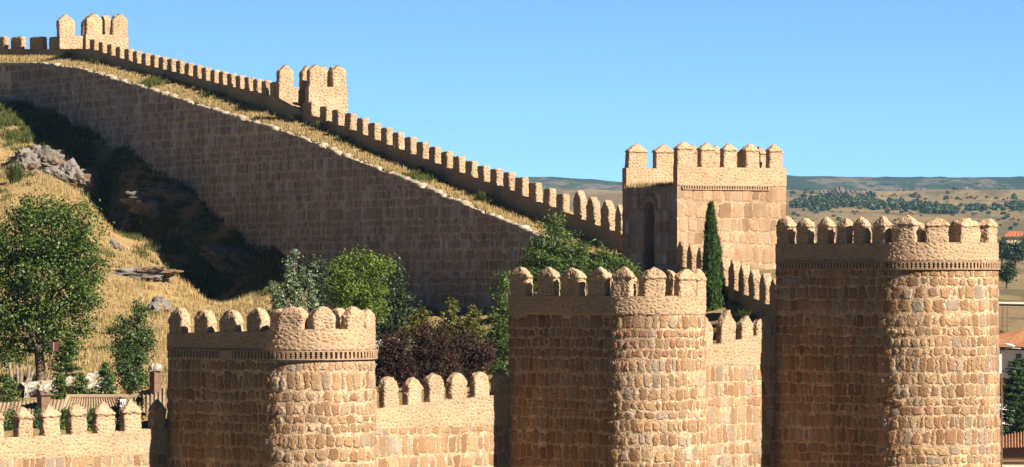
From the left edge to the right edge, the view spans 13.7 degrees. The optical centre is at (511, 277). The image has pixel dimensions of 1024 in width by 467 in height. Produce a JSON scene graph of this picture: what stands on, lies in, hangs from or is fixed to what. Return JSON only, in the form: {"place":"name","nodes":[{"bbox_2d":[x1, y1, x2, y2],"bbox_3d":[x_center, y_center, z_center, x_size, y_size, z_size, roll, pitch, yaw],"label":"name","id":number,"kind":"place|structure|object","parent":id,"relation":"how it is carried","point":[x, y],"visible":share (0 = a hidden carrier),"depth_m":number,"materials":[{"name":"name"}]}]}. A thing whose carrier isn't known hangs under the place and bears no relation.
{"place":"outdoors","nodes":[
{"label":"outdoors","id":0,"kind":"place"},
{"bbox_2d":[0,108,775,436],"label":"hillside","id":1,"kind":"structure","parent":0,"point":[102,154],"depth_m":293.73,"materials":[{"name":"beige plant"}]},
{"bbox_2d":[2,404,17,430],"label":"leafy shrub","id":2,"kind":"object","parent":1,"relation":"on","point":[8,425],"visible":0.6,"depth_m":177.37,"materials":[{"name":"green plant"}]},
{"bbox_2d":[0,373,25,402],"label":"conifer","id":3,"kind":"object","parent":1,"relation":"on","point":[7,386],"visible":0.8,"depth_m":194.83,"materials":[{"name":"green plant"}]},
{"bbox_2d":[2,158,26,183],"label":"spiky bush","id":4,"kind":"object","parent":1,"relation":"on","point":[14,172],"visible":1,"depth_m":302.18,"materials":[{"name":"green plant"}]},
{"bbox_2d":[8,362,34,398],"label":"pollarded tree","id":5,"kind":"object","parent":1,"relation":"on","point":[29,376],"visible":0.5,"depth_m":205.14,"materials":[{"name":"beige plant"}]},
{"bbox_2d":[5,152,39,173],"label":"boulder","id":6,"kind":"object","parent":1,"relation":"on","point":[27,162],"visible":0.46,"depth_m":314.70,"materials":[{"name":"stone"}]},
{"bbox_2d":[0,36,59,103],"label":"city wall","id":7,"kind":"structure","parent":1,"relation":"on","point":[14,80],"depth_m":339.97,"materials":[{"name":"stone"}]},
{"bbox_2d":[7,144,65,169],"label":"boulder","id":8,"kind":"object","parent":1,"relation":"on","point":[45,156],"visible":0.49,"depth_m":317.54,"materials":[{"name":"stone"}]},
{"bbox_2d":[31,403,41,428],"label":"leafy shrub","id":9,"kind":"object","parent":1,"relation":"on","point":[35,422],"visible":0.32,"depth_m":177.94,"materials":[{"name":"green plant"}]},
{"bbox_2d":[50,342,57,378],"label":"flag","id":10,"kind":"object","parent":1,"relation":"on","point":[53,346],"visible":0.83,"depth_m":205.92,"materials":[{"name":"red fabric"}]},
{"bbox_2d":[52,149,65,155],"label":"boulder","id":11,"kind":"object","parent":1,"relation":"on","point":[63,151],"visible":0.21,"depth_m":322.17,"materials":[{"name":"stone"}]},
{"bbox_2d":[16,371,103,398],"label":"garden wall","id":12,"kind":"structure","parent":1,"relation":"on","point":[30,388],"depth_m":203.00,"materials":[{"name":"white stone"}]},
{"bbox_2d":[48,372,71,399],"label":"conifer","id":13,"kind":"object","parent":1,"relation":"on","point":[60,392],"visible":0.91,"depth_m":194.84,"materials":[{"name":"green plant"}]},
{"bbox_2d":[0,188,121,381],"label":"broadleaf tree","id":14,"kind":"object","parent":1,"relation":"on","point":[51,252],"visible":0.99,"depth_m":212.48,"materials":[{"name":"green plant"}]},
{"bbox_2d":[44,336,82,379],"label":"juniper bush","id":15,"kind":"object","parent":1,"relation":"on","point":[65,355],"visible":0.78,"depth_m":206.78,"materials":[{"name":"green plant"}]},
{"bbox_2d":[58,407,68,429],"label":"leafy shrub","id":16,"kind":"object","parent":1,"relation":"on","point":[63,418],"visible":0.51,"depth_m":178.57,"materials":[{"name":"green plant"}]},
{"bbox_2d":[0,392,128,416],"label":"tiled house","id":17,"kind":"structure","parent":1,"relation":"on","point":[84,401],"depth_m":189.74,"materials":[{"name":"tile"}]},
{"bbox_2d":[44,158,100,198],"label":"boulder","id":18,"kind":"object","parent":1,"relation":"on","point":[73,174],"visible":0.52,"depth_m":315.49,"materials":[{"name":"stone"}]},
{"bbox_2d":[67,372,95,393],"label":"conifer","id":19,"kind":"object","parent":1,"relation":"on","point":[80,385],"visible":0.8,"depth_m":194.83,"materials":[{"name":"green plant"}]},
{"bbox_2d":[86,406,94,430],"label":"leafy shrub","id":20,"kind":"object","parent":1,"relation":"on","point":[89,422],"visible":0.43,"depth_m":179.16,"materials":[{"name":"green plant"}]},
{"bbox_2d":[88,362,117,393],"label":"conifer","id":21,"kind":"object","parent":1,"relation":"on","point":[106,383],"visible":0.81,"depth_m":194.90,"materials":[{"name":"green plant"}]},
{"bbox_2d":[102,322,119,334],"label":"weed bush","id":22,"kind":"object","parent":1,"relation":"on","point":[109,331],"visible":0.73,"depth_m":248.41,"materials":[{"name":"green plant"}]},
{"bbox_2d":[110,240,124,251],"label":"boulder","id":23,"kind":"object","parent":1,"relation":"on","point":[115,244],"visible":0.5,"depth_m":292.53,"materials":[{"name":"stone"}]},
{"bbox_2d":[111,396,124,430],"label":"leafy shrub","id":24,"kind":"object","parent":1,"relation":"on","point":[116,423],"visible":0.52,"depth_m":179.87,"materials":[{"name":"green plant"}]},
{"bbox_2d":[116,219,138,234],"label":"boulder","id":25,"kind":"object","parent":1,"relation":"on","point":[124,225],"visible":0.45,"depth_m":309.74,"materials":[{"name":"stone"}]},
{"bbox_2d":[107,297,159,394],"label":"poplar tree","id":26,"kind":"object","parent":1,"relation":"on","point":[135,349],"visible":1,"depth_m":198.82,"materials":[{"name":"green plant"}]},
{"bbox_2d":[132,395,148,419],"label":"leafy shrub","id":27,"kind":"object","parent":1,"relation":"on","point":[139,399],"visible":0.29,"depth_m":180.43,"materials":[{"name":"green plant"}]},
{"bbox_2d":[0,98,286,395],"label":"green grass","id":28,"kind":"structure","parent":1,"relation":"on","point":[141,252],"depth_m":302.40,"materials":[{"name":"green plant"}]},
{"bbox_2d":[120,363,166,412],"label":"tiled house","id":29,"kind":"structure","parent":1,"relation":"on","point":[156,390],"depth_m":190.39,"materials":[{"name":"tile"}]},
{"bbox_2d":[111,266,183,281],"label":"boulder","id":30,"kind":"object","parent":1,"relation":"on","point":[157,273],"visible":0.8,"depth_m":278.82,"materials":[{"name":"stone"}]},
{"bbox_2d":[0,99,296,302],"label":"shade grass","id":31,"kind":"structure","parent":1,"relation":"on","point":[69,139],"depth_m":308.56,"materials":[{"name":"green plant"}]},
{"bbox_2d":[120,182,198,220],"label":"boulder","id":32,"kind":"object","parent":1,"relation":"on","point":[152,202],"visible":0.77,"depth_m":306.91,"materials":[{"name":"stone"}]},
{"bbox_2d":[145,296,174,313],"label":"boulder","id":33,"kind":"object","parent":1,"relation":"on","point":[162,304],"visible":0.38,"depth_m":267.16,"materials":[{"name":"stone"}]},
{"bbox_2d":[29,39,302,251],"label":"city wall","id":34,"kind":"structure","parent":1,"relation":"on","point":[215,159],"depth_m":311.18,"materials":[{"name":"stone"}]},
{"bbox_2d":[62,48,74,58],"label":"weed bush","id":35,"kind":"object","parent":34,"relation":"on","point":[66,54],"visible":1,"depth_m":335.39,"materials":[{"name":"green plant"}]},
{"bbox_2d":[56,13,128,58],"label":"open turret","id":36,"kind":"object","parent":34,"relation":"on","point":[108,29],"visible":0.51,"depth_m":335.38,"materials":[{"name":"beige stone"}]},
{"bbox_2d":[287,113,301,120],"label":"weed bush","id":37,"kind":"object","parent":34,"relation":"on","point":[294,117],"visible":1,"depth_m":296.93,"materials":[{"name":"green plant"}]},
{"bbox_2d":[275,64,347,141],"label":"open turret","id":38,"kind":"object","parent":34,"relation":"on","point":[321,86],"visible":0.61,"depth_m":297.29,"materials":[{"name":"beige stone"}]},
{"bbox_2d":[201,289,216,297],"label":"weed bush","id":39,"kind":"object","parent":1,"relation":"on","point":[207,293],"visible":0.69,"depth_m":293.80,"materials":[{"name":"green plant"}]},
{"bbox_2d":[199,242,255,273],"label":"boulder","id":40,"kind":"object","parent":1,"relation":"on","point":[223,258],"visible":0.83,"depth_m":296.18,"materials":[{"name":"stone"}]},
{"bbox_2d":[51,52,500,206],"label":"wall walk weeds","id":41,"kind":"object","parent":1,"relation":"on","point":[151,81],"depth_m":290.13,"materials":[{"name":"green plant"}]},
{"bbox_2d":[265,249,320,314],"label":"poplar tree","id":42,"kind":"object","parent":1,"relation":"on","point":[282,297],"visible":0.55,"depth_m":204.89,"materials":[{"name":"green plant"}]},
{"bbox_2d":[0,53,618,254],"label":"wall walk grass","id":43,"kind":"structure","parent":1,"relation":"on","point":[304,132],"depth_m":297.05,"materials":[{"name":"plant"}]},
{"bbox_2d":[298,254,335,309],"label":"dark tree","id":44,"kind":"object","parent":1,"relation":"on","point":[318,268],"visible":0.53,"depth_m":261.71,"materials":[{"name":"green plant"}]},
{"bbox_2d":[317,244,399,324],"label":"broadleaf tree","id":45,"kind":"object","parent":1,"relation":"on","point":[370,294],"visible":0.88,"depth_m":227.69,"materials":[{"name":"green plant"}]},
{"bbox_2d":[369,257,421,339],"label":"dark tree","id":46,"kind":"object","parent":1,"relation":"on","point":[396,297],"visible":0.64,"depth_m":235.65,"materials":[{"name":"green plant"}]},
{"bbox_2d":[375,325,421,391],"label":"plum bush","id":47,"kind":"object","parent":1,"relation":"on","point":[394,360],"visible":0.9,"depth_m":202.66,"materials":[{"name":"purple plant"}]},
{"bbox_2d":[401,303,433,345],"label":"tall shrub","id":48,"kind":"object","parent":1,"relation":"on","point":[418,317],"visible":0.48,"depth_m":215.80,"materials":[{"name":"green plant"}]},
{"bbox_2d":[406,317,467,389],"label":"plum bush","id":49,"kind":"object","parent":1,"relation":"on","point":[430,353],"visible":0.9,"depth_m":203.62,"materials":[{"name":"purple plant"}]},
{"bbox_2d":[267,101,622,313],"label":"city wall","id":50,"kind":"structure","parent":1,"relation":"on","point":[329,202],"depth_m":276.84,"materials":[{"name":"stone"}]},
{"bbox_2d":[310,118,326,130],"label":"weed bush","id":51,"kind":"object","parent":50,"relation":"on","point":[318,125],"visible":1,"depth_m":293.01,"materials":[{"name":"green plant"}]},
{"bbox_2d":[471,190,493,201],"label":"weed bush","id":52,"kind":"object","parent":50,"relation":"on","point":[483,198],"visible":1,"depth_m":269.90,"materials":[{"name":"green plant"}]},
{"bbox_2d":[431,296,464,341],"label":"tall shrub","id":53,"kind":"object","parent":1,"relation":"on","point":[449,313],"visible":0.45,"depth_m":215.80,"materials":[{"name":"green plant"}]},
{"bbox_2d":[456,305,488,348],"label":"tall shrub","id":54,"kind":"object","parent":1,"relation":"on","point":[470,322],"visible":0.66,"depth_m":215.82,"materials":[{"name":"green plant"}]},
{"bbox_2d":[444,326,503,386],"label":"plum bush","id":55,"kind":"object","parent":1,"relation":"on","point":[478,357],"visible":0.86,"depth_m":204.67,"materials":[{"name":"purple plant"}]},
{"bbox_2d":[480,268,511,379],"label":"cedar tree","id":56,"kind":"object","parent":1,"relation":"on","point":[499,331],"visible":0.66,"depth_m":206.75,"materials":[{"name":"green plant"}]},
{"bbox_2d":[510,209,594,294],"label":"cedar tree","id":57,"kind":"object","parent":1,"relation":"on","point":[561,260],"visible":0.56,"depth_m":225.70,"materials":[{"name":"green plant"}]},
{"bbox_2d":[583,239,641,283],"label":"cedar tree","id":58,"kind":"object","parent":1,"relation":"on","point":[610,263],"visible":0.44,"depth_m":221.78,"materials":[{"name":"green plant"}]},
{"bbox_2d":[622,141,786,273],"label":"square tower","id":59,"kind":"structure","parent":1,"relation":"on","point":[744,188],"depth_m":243.36,"materials":[{"name":"stone"}]},
{"bbox_2d":[624,180,672,187],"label":"platform grass","id":60,"kind":"structure","parent":59,"relation":"on","point":[651,184],"depth_m":243.55,"materials":[{"name":"plant"}]},
{"bbox_2d":[639,193,658,269],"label":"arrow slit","id":61,"kind":"structure","parent":59,"relation":"in","point":[650,206],"depth_m":244.15,"materials":[{"name":"stone"}]},
{"bbox_2d":[700,200,729,311],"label":"cypress tree","id":62,"kind":"object","parent":1,"relation":"on","point":[712,255],"visible":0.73,"depth_m":219.66,"materials":[{"name":"green plant"}]},
{"bbox_2d":[675,240,775,333],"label":"city wall","id":63,"kind":"structure","parent":1,"relation":"on","point":[750,289],"depth_m":219.08,"materials":[{"name":"beige stone"}]},
{"bbox_2d":[732,309,756,319],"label":"weed bush","id":64,"kind":"object","parent":1,"relation":"on","point":[749,314],"visible":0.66,"depth_m":212.87,"materials":[{"name":"green plant"}]},
{"bbox_2d":[0,0,1023,181],"label":"sky","id":65,"kind":"structure","parent":0,"point":[526,88],"materials":[{"name":"blue"}]},
{"bbox_2d":[503,175,1023,190],"bbox_3d":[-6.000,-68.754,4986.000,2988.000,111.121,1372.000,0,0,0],"label":"hills","id":66,"kind":"structure","parent":0,"point":[803,183],"depth_m":5020.08,"materials":[{"name":"green plant"}]},
{"bbox_2d":[542,188,1023,331],"bbox_3d":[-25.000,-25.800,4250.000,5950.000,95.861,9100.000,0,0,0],"label":"ground","id":67,"kind":"structure","parent":0,"point":[1014,292],"depth_m":2007.94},
{"bbox_2d":[0,399,167,466],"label":"curtain wall","id":68,"kind":"structure","parent":67,"relation":"on","point":[130,443],"depth_m":174.66,"materials":[{"name":"stone"}]},
{"bbox_2d":[167,305,377,466],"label":"round tower","id":69,"kind":"structure","parent":67,"relation":"on","point":[292,386],"depth_m":173.74,"materials":[{"name":"stone"}]},
{"bbox_2d":[375,370,508,466],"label":"curtain wall","id":70,"kind":"structure","parent":67,"relation":"on","point":[457,427],"depth_m":189.00,"materials":[{"name":"stone"}]},
{"bbox_2d":[507,266,707,466],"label":"round tower","id":71,"kind":"structure","parent":67,"relation":"on","point":[609,370],"depth_m":187.93,"materials":[{"name":"brown stone"}]},
{"bbox_2d":[705,310,775,466],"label":"curtain wall","id":72,"kind":"structure","parent":67,"relation":"on","point":[741,392],"depth_m":202.91,"materials":[{"name":"stone"}]},
{"bbox_2d":[817,186,866,194],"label":"rock outcrop","id":73,"kind":"object","parent":67,"relation":"on","point":[841,189],"visible":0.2,"depth_m":2980.55,"materials":[{"name":"grey stone"}]},
{"bbox_2d":[775,214,1000,466],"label":"round tower","id":74,"kind":"structure","parent":67,"relation":"on","point":[887,349],"depth_m":200.26,"materials":[{"name":"stone"}]},
{"bbox_2d":[789,190,1023,213],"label":"pine wood","id":75,"kind":"object","parent":67,"relation":"on","point":[827,201],"visible":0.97,"depth_m":2240.82,"materials":[{"name":"green plant"}]},
{"bbox_2d":[958,186,974,189],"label":"rock outcrop","id":76,"kind":"object","parent":67,"relation":"on","point":[965,188],"visible":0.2,"depth_m":3388.62,"materials":[{"name":"grey stone"}]},
{"bbox_2d":[997,237,1010,263],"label":"tree","id":77,"kind":"object","parent":67,"relation":"on","point":[1001,243],"visible":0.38,"depth_m":819.25,"materials":[{"name":"green plant"}]},
{"bbox_2d":[999,377,1013,434],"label":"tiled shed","id":78,"kind":"structure","parent":67,"relation":"on","point":[1003,397],"depth_m":304.90,"materials":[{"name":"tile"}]},
{"bbox_2d":[1005,306,1009,331],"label":"utility pole","id":79,"kind":"object","parent":67,"relation":"on","point":[1007,307],"visible":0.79,"depth_m":469.95,"materials":[{"name":"brown wood"}]},
{"bbox_2d":[998,260,1019,288],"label":"tree","id":80,"kind":"object","parent":67,"relation":"on","point":[1007,272],"visible":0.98,"depth_m":559.53,"materials":[{"name":"green plant"}]},
{"bbox_2d":[999,343,1020,466],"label":"street lamp","id":81,"kind":"object","parent":67,"relation":"on","point":[1000,359],"visible":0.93,"depth_m":261.95,"materials":[{"name":"grey metal"}]},
{"bbox_2d":[999,358,1023,435],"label":"dark conifer","id":82,"kind":"object","parent":67,"relation":"on","point":[1014,417],"visible":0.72,"depth_m":282.43,"materials":[{"name":"green plant"}]},
{"bbox_2d":[999,329,1023,410],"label":"white house","id":83,"kind":"structure","parent":67,"relation":"on","point":[1015,338],"depth_m":330.39,"materials":[{"name":"tile"}]},
{"bbox_2d":[999,237,1023,265],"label":"tree","id":84,"kind":"object","parent":67,"relation":"on","point":[1013,252],"visible":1,"depth_m":799.31,"materials":[{"name":"green plant"}]},
{"bbox_2d":[1000,431,1023,466],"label":"tiled house","id":85,"kind":"structure","parent":67,"relation":"on","point":[1012,450],"depth_m":271.80,"materials":[{"name":"tile"}]},
{"bbox_2d":[1001,231,1023,243],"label":"farmhouse","id":86,"kind":"object","parent":67,"relation":"on","point":[1015,233],"visible":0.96,"depth_m":898.91,"materials":[{"name":"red tile"}]},
{"bbox_2d":[999,302,1023,303],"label":"track","id":87,"kind":"structure","parent":0,"point":[1012,302],"depth_m":647.89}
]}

